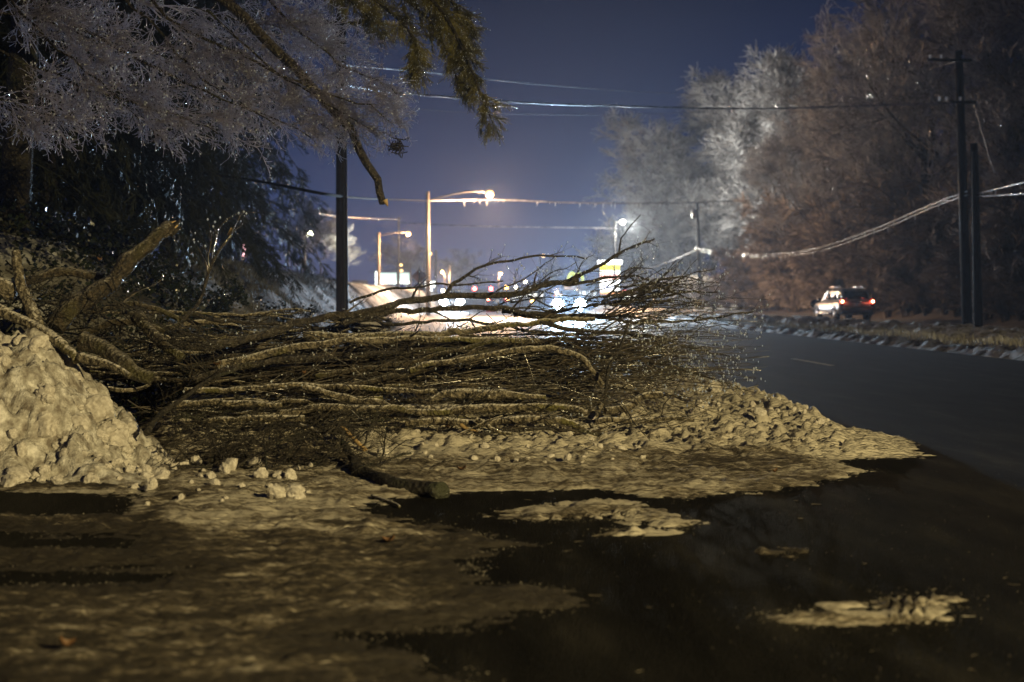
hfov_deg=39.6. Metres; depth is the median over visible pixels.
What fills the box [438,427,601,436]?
branch
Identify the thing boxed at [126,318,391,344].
branch
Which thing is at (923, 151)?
bare tree
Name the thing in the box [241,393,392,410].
branch
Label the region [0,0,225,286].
evergreen tree
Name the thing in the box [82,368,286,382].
branch
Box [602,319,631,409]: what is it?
branch
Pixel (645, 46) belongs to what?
sky
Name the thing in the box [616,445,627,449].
snow chunk
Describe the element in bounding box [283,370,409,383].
branch
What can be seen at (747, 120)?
bare tree
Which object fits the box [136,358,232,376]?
branch
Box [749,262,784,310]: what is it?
dry bush
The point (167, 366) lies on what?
branch
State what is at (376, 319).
branch
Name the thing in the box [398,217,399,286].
utility pole
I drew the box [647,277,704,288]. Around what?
branch
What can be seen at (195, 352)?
branch
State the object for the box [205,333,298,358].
branch
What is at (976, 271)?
utility pole
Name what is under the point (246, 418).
branch
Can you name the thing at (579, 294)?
branch
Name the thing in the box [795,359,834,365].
lane marking
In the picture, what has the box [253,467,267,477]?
snow chunk
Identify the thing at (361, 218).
power line
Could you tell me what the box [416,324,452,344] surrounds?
branch
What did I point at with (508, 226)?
power line
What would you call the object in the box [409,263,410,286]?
utility pole
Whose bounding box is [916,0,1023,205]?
bare tree
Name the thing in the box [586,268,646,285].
branch
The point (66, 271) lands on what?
log
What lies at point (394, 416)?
branch
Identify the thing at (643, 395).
branch
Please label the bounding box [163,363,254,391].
branch
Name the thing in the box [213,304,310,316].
branch
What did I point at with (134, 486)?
snow chunk
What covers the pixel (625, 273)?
branch
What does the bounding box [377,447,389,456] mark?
snow chunk
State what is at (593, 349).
branch
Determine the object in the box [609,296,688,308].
branch
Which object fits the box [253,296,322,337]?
ivy shrub
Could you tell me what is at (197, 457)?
snow chunk
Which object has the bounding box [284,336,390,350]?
branch
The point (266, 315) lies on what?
branch
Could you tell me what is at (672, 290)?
branch
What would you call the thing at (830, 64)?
bare tree
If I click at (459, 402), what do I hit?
branch
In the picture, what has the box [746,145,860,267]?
bare tree
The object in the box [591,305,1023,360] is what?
median strip
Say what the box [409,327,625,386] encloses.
branch
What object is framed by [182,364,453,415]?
branch
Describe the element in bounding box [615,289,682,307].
branch
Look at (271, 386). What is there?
branch
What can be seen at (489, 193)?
street lamp
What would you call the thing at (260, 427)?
branch
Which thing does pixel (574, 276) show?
branch
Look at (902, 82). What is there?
power line
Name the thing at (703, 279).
dry bush
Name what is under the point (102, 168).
evergreen tree
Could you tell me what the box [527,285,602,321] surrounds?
branch
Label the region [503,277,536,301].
branch
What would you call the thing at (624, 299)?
branch
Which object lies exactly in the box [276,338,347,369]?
branch
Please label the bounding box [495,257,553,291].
branch
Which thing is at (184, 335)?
branch
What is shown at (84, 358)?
log
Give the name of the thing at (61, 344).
log
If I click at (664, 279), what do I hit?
branch
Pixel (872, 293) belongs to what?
dry bush
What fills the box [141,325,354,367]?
branch
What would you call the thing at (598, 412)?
branch
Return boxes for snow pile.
[0,326,189,486]
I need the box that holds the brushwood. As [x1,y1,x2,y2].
[115,286,760,438]
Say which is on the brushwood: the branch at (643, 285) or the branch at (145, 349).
the branch at (145, 349)
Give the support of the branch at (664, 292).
on the ice beads
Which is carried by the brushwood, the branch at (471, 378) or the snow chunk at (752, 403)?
the branch at (471, 378)
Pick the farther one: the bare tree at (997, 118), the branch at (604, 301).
the bare tree at (997, 118)
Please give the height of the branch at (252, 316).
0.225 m
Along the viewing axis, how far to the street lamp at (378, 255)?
149.75 m
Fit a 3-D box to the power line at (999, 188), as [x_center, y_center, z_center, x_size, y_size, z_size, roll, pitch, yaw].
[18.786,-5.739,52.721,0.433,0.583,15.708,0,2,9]
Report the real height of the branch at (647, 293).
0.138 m
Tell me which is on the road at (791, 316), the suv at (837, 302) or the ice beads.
the suv at (837, 302)
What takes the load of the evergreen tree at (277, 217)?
on the bank
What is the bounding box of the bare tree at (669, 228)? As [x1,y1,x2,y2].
[642,152,725,281]
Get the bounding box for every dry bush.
[630,275,665,306]
[658,272,692,307]
[683,272,725,299]
[695,280,728,310]
[703,247,764,310]
[708,284,732,310]
[717,279,743,309]
[725,268,762,311]
[733,183,854,276]
[735,239,814,312]
[741,221,822,278]
[747,282,775,311]
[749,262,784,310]
[765,269,807,312]
[779,218,852,307]
[787,277,817,311]
[791,263,825,308]
[801,255,852,294]
[804,189,876,254]
[813,212,891,310]
[829,243,891,314]
[841,152,1020,255]
[841,186,922,272]
[849,214,931,314]
[855,270,896,317]
[865,248,921,317]
[882,252,937,315]
[885,155,985,253]
[885,203,980,271]
[920,186,1023,315]
[935,140,1023,238]
[935,180,1023,319]
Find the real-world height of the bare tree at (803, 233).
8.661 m
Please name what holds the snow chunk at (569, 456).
on the slush
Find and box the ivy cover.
[0,197,269,410]
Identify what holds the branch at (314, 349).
on the ice beads
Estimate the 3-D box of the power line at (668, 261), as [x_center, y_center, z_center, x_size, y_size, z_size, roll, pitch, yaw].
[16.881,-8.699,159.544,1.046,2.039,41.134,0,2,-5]
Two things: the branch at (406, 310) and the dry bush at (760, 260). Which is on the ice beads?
the branch at (406, 310)
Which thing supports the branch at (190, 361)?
on the brushwood
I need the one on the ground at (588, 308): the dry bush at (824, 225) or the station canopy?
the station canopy
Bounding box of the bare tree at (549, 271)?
[534,259,580,289]
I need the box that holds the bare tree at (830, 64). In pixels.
[759,0,942,205]
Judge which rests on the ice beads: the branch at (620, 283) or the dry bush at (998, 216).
the branch at (620, 283)
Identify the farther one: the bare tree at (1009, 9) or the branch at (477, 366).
the bare tree at (1009, 9)
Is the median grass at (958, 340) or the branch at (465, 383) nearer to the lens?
the branch at (465, 383)
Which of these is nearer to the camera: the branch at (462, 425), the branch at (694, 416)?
the branch at (462, 425)
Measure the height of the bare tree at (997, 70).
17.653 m
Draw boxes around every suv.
[440,290,463,311]
[484,291,507,310]
[550,288,584,313]
[810,287,873,320]
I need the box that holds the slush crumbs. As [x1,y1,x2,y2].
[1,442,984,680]
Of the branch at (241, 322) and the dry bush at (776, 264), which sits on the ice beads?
the branch at (241, 322)
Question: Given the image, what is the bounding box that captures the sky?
[37,0,1023,303]
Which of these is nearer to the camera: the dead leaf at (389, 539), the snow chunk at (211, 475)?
the dead leaf at (389, 539)
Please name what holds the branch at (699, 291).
on the ice beads
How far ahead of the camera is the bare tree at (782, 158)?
112.80 m
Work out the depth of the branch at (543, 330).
15.68 m
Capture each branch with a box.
[56,279,181,340]
[78,354,217,363]
[79,330,225,347]
[82,368,266,381]
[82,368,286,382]
[83,348,317,368]
[90,366,291,378]
[91,361,355,369]
[91,375,176,396]
[96,335,225,356]
[102,313,151,352]
[103,306,274,318]
[106,372,175,392]
[125,351,238,356]
[126,293,296,319]
[126,310,302,356]
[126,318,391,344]
[128,316,268,335]
[133,311,301,329]
[136,326,340,354]
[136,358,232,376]
[140,327,329,360]
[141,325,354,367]
[143,342,268,435]
[146,352,392,368]
[161,360,369,396]
[162,334,398,395]
[162,346,327,382]
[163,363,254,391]
[166,319,317,334]
[167,367,308,412]
[169,211,254,344]
[172,398,282,407]
[173,249,592,350]
[176,390,336,416]
[177,352,323,385]
[181,311,381,332]
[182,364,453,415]
[184,353,436,394]
[192,328,491,382]
[192,333,324,346]
[201,312,391,324]
[202,387,334,436]
[203,415,304,422]
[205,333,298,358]
[210,323,335,340]
[213,212,253,256]
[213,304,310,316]
[216,323,539,368]
[219,326,307,339]
[224,312,348,332]
[233,347,393,380]
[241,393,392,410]
[242,396,382,403]
[243,411,366,429]
[245,340,321,349]
[248,329,413,380]
[257,426,354,446]
[265,364,485,377]
[265,365,480,380]
[268,414,551,426]
[271,364,409,379]
[272,366,336,394]
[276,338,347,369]
[277,403,405,414]
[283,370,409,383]
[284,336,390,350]
[291,378,371,398]
[292,374,405,397]
[296,386,466,403]
[299,382,452,415]
[299,423,322,437]
[303,299,601,340]
[314,339,498,378]
[318,335,603,355]
[329,319,385,327]
[329,325,403,331]
[330,317,390,330]
[333,313,401,330]
[336,313,396,332]
[336,355,508,379]
[340,360,476,397]
[342,285,642,333]
[342,426,366,450]
[344,364,542,382]
[346,342,482,384]
[348,414,409,421]
[349,272,502,303]
[354,367,490,389]
[371,494,400,507]
[373,305,449,360]
[379,382,617,408]
[382,301,655,341]
[386,339,621,370]
[390,392,576,415]
[391,397,597,420]
[393,352,636,383]
[401,390,529,429]
[405,415,596,432]
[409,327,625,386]
[410,339,670,379]
[413,353,623,362]
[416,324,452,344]
[430,388,545,401]
[431,387,521,404]
[432,379,579,390]
[437,358,568,379]
[437,360,597,376]
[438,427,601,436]
[444,240,597,292]
[445,415,502,439]
[449,365,551,373]
[459,423,477,431]
[460,336,677,353]
[462,327,615,338]
[475,417,511,434]
[476,360,579,372]
[479,343,594,401]
[481,373,679,384]
[485,338,677,361]
[487,373,682,418]
[489,339,613,354]
[492,338,676,364]
[493,370,674,416]
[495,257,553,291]
[497,269,534,304]
[501,291,760,341]
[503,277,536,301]
[505,257,584,300]
[505,300,597,310]
[510,289,565,304]
[512,251,554,307]
[513,258,732,316]
[516,305,572,326]
[525,285,607,299]
[526,252,609,309]
[526,288,614,316]
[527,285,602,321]
[536,365,676,381]
[539,307,748,390]
[565,222,670,280]
[565,338,763,402]
[572,246,709,306]
[585,297,651,311]
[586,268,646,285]
[588,288,681,300]
[590,269,661,292]
[590,403,610,432]
[593,279,686,306]
[595,416,694,424]
[601,271,700,300]
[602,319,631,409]
[602,385,758,433]
[604,267,665,298]
[604,391,663,414]
[605,248,642,297]
[605,284,679,313]
[606,254,646,286]
[606,258,683,316]
[607,278,675,314]
[608,266,661,286]
[609,273,646,294]
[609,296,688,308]
[613,276,688,297]
[613,281,676,302]
[614,277,718,299]
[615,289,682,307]
[617,214,641,257]
[618,257,698,319]
[620,261,675,302]
[623,263,718,294]
[629,280,660,296]
[632,390,764,433]
[637,273,698,295]
[638,265,706,302]
[638,290,711,306]
[642,259,715,311]
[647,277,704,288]
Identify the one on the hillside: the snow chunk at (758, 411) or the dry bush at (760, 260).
the dry bush at (760, 260)
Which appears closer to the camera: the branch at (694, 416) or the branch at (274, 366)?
the branch at (694, 416)
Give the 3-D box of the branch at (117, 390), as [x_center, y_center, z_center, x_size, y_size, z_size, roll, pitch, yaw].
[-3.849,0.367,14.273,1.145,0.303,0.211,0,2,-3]
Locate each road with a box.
[0,309,1023,681]
[591,309,928,324]
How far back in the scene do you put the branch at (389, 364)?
14.00 m
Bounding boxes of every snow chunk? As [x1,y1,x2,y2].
[131,484,138,488]
[144,477,157,490]
[145,483,154,490]
[178,493,184,499]
[190,455,202,462]
[206,471,216,478]
[211,479,219,484]
[218,462,230,473]
[225,458,237,470]
[248,457,261,464]
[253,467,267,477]
[267,483,286,498]
[273,470,283,476]
[284,468,296,479]
[285,483,305,498]
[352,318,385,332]
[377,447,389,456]
[480,442,489,447]
[564,454,571,459]
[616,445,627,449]
[694,399,708,408]
[695,384,703,392]
[705,380,721,391]
[711,386,718,392]
[750,400,755,406]
[753,407,766,416]
[817,418,824,423]
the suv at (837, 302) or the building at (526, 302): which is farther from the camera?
the building at (526, 302)
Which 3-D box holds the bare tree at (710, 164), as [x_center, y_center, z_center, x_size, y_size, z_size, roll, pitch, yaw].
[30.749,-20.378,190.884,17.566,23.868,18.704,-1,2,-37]
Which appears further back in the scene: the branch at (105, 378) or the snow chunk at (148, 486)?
the branch at (105, 378)
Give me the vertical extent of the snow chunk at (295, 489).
0.130 m
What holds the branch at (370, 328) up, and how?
on the ice beads
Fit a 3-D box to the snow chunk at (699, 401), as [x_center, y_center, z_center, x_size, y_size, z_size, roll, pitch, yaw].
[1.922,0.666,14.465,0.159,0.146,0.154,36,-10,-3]
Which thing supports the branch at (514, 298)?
on the ice beads
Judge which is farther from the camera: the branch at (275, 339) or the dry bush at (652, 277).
the dry bush at (652, 277)
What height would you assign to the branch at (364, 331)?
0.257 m
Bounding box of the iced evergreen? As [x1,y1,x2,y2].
[0,0,516,235]
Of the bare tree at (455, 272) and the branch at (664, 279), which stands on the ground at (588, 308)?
the bare tree at (455, 272)
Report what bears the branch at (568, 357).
on the ice beads
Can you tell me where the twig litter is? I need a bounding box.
[0,260,433,475]
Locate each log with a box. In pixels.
[0,277,17,300]
[0,304,78,363]
[11,250,43,324]
[25,267,103,285]
[45,220,175,333]
[76,352,131,378]
[77,331,154,384]
[80,318,164,333]
[131,311,185,361]
[340,438,449,498]
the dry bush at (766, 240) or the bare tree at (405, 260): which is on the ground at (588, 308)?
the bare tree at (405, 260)
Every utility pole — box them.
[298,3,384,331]
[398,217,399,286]
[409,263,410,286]
[435,250,436,292]
[691,203,704,309]
[927,50,994,323]
[970,143,982,326]
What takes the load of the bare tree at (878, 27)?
on the hillside
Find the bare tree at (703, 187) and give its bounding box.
[678,158,755,271]
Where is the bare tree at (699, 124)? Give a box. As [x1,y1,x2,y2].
[639,78,747,280]
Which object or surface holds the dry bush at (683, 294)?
on the hillside
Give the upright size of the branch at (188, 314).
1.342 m
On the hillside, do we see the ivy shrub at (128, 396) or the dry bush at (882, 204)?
the dry bush at (882, 204)
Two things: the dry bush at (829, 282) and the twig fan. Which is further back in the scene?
the dry bush at (829, 282)
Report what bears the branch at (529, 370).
on the brushwood
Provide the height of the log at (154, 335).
0.459 m
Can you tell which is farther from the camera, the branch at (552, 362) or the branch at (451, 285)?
the branch at (451, 285)
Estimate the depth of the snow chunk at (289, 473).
10.28 m
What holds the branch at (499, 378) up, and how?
on the brushwood
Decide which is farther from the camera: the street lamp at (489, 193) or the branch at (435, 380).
the street lamp at (489, 193)
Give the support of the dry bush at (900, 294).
on the hillside
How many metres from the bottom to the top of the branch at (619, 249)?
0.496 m
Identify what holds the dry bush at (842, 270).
on the hillside
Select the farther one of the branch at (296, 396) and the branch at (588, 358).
the branch at (588, 358)
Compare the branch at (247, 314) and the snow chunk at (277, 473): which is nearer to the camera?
the snow chunk at (277, 473)
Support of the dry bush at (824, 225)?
on the hillside
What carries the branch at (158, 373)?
on the ice beads
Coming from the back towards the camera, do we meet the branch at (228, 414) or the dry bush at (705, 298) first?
the dry bush at (705, 298)
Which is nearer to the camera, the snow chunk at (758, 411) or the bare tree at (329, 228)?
the snow chunk at (758, 411)
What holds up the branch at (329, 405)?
on the brushwood
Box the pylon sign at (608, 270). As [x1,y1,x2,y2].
[597,260,621,300]
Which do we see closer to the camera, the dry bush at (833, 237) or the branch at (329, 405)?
the branch at (329, 405)
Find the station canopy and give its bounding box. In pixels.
[375,272,408,286]
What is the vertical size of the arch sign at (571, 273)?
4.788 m
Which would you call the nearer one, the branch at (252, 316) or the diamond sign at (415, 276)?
the branch at (252, 316)
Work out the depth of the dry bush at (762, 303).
114.75 m
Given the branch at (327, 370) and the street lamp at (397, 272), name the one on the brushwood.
the branch at (327, 370)
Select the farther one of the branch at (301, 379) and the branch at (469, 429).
the branch at (301, 379)
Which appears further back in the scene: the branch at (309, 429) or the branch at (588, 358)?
the branch at (588, 358)
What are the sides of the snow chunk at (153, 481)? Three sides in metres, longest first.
0.143 x 0.104 x 0.082 m
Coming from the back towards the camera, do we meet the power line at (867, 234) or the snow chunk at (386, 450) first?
the power line at (867, 234)
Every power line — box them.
[183,169,427,200]
[319,213,400,219]
[349,65,722,96]
[350,85,950,108]
[399,222,617,228]
[405,108,695,114]
[431,199,794,208]
[627,248,698,274]
[699,194,967,257]
[702,191,967,258]
[783,62,954,143]
[977,182,1023,194]
[977,193,1023,196]
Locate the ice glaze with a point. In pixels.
(509, 310)
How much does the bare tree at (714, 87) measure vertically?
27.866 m
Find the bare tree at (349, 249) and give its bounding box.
[322,222,365,264]
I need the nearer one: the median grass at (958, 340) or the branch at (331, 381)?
the branch at (331, 381)
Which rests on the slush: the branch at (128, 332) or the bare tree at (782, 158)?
the branch at (128, 332)
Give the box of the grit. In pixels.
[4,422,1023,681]
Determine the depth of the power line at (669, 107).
52.12 m
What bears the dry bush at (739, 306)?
on the hillside
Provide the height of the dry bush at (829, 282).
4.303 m
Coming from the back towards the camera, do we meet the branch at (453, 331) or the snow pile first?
the branch at (453, 331)
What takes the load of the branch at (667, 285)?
on the ice beads
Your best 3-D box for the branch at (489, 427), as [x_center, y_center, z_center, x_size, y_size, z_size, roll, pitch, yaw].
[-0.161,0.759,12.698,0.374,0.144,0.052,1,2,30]
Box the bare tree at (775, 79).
[714,43,861,247]
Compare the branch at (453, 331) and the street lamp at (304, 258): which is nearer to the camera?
the branch at (453, 331)
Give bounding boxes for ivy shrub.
[94,378,155,415]
[103,380,200,422]
[120,351,225,404]
[165,274,248,318]
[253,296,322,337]
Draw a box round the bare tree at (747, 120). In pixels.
[699,42,843,244]
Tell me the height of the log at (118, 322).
0.161 m
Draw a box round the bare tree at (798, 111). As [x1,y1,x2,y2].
[776,0,934,211]
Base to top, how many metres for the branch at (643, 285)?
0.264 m
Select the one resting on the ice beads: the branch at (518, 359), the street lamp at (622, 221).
the branch at (518, 359)
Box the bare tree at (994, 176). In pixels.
[970,136,1023,234]
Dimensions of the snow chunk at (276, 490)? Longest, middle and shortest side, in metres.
0.190 x 0.144 x 0.136 m
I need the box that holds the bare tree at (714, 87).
[665,61,789,262]
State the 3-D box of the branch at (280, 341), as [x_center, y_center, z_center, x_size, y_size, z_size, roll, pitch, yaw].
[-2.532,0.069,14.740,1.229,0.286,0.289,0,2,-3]
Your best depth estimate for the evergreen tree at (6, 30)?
24.74 m
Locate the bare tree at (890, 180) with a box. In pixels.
[836,106,950,253]
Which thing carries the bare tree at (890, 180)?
on the hillside
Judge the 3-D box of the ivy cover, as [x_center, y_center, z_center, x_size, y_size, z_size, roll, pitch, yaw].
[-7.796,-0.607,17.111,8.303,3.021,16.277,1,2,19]
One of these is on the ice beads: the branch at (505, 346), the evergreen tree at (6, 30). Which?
the branch at (505, 346)
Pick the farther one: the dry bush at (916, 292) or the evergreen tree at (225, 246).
the dry bush at (916, 292)
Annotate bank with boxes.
[0,232,440,412]
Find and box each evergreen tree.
[0,0,161,248]
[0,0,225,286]
[0,0,234,280]
[0,0,270,309]
[0,3,128,240]
[36,0,256,259]
[36,2,151,240]
[38,0,292,275]
[60,0,309,307]
[121,0,313,273]
[149,0,335,290]
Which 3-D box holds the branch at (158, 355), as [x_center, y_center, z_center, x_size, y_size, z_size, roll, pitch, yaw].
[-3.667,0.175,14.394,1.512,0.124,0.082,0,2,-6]
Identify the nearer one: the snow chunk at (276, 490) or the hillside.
the snow chunk at (276, 490)
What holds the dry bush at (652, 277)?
on the hillside
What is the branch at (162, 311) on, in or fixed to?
on the ice beads
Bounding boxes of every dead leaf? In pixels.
[59,636,75,645]
[382,534,394,541]
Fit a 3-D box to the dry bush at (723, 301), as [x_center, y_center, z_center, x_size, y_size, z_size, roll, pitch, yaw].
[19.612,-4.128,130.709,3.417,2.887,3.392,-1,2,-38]
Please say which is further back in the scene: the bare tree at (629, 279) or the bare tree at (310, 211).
the bare tree at (629, 279)
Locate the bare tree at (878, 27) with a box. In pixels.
[821,0,978,206]
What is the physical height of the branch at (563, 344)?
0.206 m
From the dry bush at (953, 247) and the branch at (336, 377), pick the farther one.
the dry bush at (953, 247)
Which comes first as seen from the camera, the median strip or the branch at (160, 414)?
the branch at (160, 414)
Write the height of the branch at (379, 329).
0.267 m
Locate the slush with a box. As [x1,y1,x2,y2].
[0,371,981,681]
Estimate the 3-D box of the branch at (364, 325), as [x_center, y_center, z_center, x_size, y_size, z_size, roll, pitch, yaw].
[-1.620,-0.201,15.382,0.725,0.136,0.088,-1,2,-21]
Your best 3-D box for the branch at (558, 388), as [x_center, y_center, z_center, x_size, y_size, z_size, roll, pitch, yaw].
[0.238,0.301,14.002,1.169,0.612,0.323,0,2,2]
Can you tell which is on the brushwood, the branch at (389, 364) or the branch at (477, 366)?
the branch at (477, 366)
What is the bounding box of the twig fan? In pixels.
[518,286,768,415]
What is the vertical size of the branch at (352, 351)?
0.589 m
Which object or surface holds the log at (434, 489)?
on the slush
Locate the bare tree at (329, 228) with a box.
[299,208,335,274]
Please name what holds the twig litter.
on the road at (626, 623)
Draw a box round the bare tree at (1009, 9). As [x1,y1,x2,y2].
[897,0,1023,195]
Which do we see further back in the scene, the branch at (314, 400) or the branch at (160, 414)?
the branch at (314, 400)
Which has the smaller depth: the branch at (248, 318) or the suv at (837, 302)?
the branch at (248, 318)
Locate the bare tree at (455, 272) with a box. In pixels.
[433,247,493,292]
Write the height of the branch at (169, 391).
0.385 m
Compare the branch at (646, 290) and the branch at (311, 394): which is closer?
the branch at (311, 394)
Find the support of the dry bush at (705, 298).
on the hillside
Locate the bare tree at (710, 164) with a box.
[671,111,764,268]
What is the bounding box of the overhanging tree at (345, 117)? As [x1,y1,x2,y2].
[0,0,419,205]
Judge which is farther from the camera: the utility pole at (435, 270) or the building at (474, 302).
the building at (474, 302)
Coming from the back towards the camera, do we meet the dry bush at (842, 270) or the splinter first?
the dry bush at (842, 270)
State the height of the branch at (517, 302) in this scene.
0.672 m
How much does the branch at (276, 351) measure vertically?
0.514 m
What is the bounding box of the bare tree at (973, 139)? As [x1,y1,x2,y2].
[942,58,1023,208]
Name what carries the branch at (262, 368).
on the ice beads
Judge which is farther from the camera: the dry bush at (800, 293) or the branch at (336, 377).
the dry bush at (800, 293)
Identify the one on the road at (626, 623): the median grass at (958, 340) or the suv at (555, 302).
the suv at (555, 302)
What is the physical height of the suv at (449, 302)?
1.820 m
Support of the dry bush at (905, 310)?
on the hillside
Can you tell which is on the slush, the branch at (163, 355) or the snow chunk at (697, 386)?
the snow chunk at (697, 386)
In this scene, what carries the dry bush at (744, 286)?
on the hillside
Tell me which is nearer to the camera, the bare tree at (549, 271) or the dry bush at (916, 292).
the dry bush at (916, 292)
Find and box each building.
[352,280,367,283]
[453,289,488,304]
[499,287,544,304]
[564,284,599,304]
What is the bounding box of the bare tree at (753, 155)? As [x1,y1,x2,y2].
[722,117,808,266]
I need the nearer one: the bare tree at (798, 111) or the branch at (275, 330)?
the branch at (275, 330)
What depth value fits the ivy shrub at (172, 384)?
16.73 m
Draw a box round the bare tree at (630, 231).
[570,125,711,304]
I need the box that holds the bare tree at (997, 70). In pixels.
[912,0,1023,170]
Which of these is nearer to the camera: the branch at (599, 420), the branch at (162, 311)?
the branch at (599, 420)
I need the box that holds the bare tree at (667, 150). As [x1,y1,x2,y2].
[591,103,725,306]
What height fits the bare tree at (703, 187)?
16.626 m
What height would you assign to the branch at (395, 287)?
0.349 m
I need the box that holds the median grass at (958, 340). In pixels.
[643,311,1023,347]
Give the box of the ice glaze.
[79,215,753,434]
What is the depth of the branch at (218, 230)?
14.22 m
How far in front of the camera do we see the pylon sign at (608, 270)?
149.85 m
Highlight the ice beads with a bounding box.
[110,210,769,425]
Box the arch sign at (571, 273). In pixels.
[567,272,583,287]
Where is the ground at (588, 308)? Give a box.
[399,304,637,328]
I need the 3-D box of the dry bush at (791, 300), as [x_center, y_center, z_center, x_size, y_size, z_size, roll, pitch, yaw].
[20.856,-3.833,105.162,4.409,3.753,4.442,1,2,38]
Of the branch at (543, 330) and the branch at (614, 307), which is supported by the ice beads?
the branch at (614, 307)
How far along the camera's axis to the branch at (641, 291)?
14.95 m
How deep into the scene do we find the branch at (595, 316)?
15.44 m
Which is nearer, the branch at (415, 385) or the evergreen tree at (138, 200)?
the branch at (415, 385)
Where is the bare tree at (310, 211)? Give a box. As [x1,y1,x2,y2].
[277,195,334,272]
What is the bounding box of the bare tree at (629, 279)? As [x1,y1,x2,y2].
[596,177,701,298]
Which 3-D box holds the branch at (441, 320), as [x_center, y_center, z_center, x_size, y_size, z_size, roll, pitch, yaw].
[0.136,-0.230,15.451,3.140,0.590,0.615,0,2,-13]
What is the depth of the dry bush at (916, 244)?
75.58 m
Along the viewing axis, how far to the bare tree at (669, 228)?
195.21 m
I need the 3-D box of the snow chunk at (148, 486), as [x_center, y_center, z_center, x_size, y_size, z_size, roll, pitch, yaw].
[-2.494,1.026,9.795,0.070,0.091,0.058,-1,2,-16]
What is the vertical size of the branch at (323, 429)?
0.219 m
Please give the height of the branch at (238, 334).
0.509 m
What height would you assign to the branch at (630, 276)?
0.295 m
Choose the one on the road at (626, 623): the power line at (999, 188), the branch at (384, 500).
the branch at (384, 500)
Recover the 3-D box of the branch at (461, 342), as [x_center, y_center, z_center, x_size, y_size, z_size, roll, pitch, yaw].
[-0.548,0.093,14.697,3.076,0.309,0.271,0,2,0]
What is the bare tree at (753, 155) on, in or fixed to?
on the hillside
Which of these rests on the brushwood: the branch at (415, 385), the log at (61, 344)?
the branch at (415, 385)
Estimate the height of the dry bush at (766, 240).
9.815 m
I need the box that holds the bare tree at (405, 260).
[370,233,439,286]
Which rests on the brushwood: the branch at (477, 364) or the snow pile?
the branch at (477, 364)
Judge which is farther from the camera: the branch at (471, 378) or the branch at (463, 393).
the branch at (471, 378)
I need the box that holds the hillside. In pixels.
[655,272,1023,328]
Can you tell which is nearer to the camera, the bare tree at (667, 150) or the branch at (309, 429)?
the branch at (309, 429)
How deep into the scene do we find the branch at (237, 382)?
14.25 m
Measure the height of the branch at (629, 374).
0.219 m
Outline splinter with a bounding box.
[171,227,181,236]
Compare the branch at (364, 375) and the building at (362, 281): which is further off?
the building at (362, 281)
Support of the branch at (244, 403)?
on the brushwood
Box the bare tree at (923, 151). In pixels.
[796,0,1023,229]
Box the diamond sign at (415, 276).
[412,266,426,317]
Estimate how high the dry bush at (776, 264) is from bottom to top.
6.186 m
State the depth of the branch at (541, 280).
15.22 m
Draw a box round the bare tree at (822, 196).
[813,104,908,243]
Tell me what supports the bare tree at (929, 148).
on the hillside
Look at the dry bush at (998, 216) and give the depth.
62.73 m
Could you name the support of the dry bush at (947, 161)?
on the hillside
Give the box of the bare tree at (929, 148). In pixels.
[830,0,1023,197]
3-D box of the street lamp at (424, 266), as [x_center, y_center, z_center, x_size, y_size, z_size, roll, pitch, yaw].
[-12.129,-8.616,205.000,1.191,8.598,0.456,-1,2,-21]
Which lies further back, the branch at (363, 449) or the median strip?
the median strip
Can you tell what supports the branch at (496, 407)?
on the branch at (515, 419)
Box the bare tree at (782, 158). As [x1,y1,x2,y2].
[737,61,922,220]
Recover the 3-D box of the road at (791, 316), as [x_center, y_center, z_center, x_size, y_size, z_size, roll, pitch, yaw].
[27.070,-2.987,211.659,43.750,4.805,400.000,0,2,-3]
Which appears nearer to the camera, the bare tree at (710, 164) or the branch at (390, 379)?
the branch at (390, 379)
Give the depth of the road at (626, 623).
7.48 m
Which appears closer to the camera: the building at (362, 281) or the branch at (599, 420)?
the branch at (599, 420)
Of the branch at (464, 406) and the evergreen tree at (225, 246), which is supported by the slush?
the branch at (464, 406)
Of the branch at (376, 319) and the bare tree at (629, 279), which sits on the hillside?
the bare tree at (629, 279)
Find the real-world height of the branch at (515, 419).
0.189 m
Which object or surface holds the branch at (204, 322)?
on the brushwood
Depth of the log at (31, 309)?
12.28 m
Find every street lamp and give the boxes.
[303,231,311,272]
[377,231,409,284]
[397,263,401,286]
[424,251,431,290]
[426,189,492,314]
[539,253,544,308]
[613,219,624,299]
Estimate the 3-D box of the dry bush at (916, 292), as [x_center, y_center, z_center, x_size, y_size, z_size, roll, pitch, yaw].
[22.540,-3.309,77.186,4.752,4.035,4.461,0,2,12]
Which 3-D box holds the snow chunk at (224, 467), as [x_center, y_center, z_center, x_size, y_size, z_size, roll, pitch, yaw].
[-2.129,0.954,10.538,0.078,0.100,0.132,-8,25,-32]
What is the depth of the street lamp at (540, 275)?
199.83 m

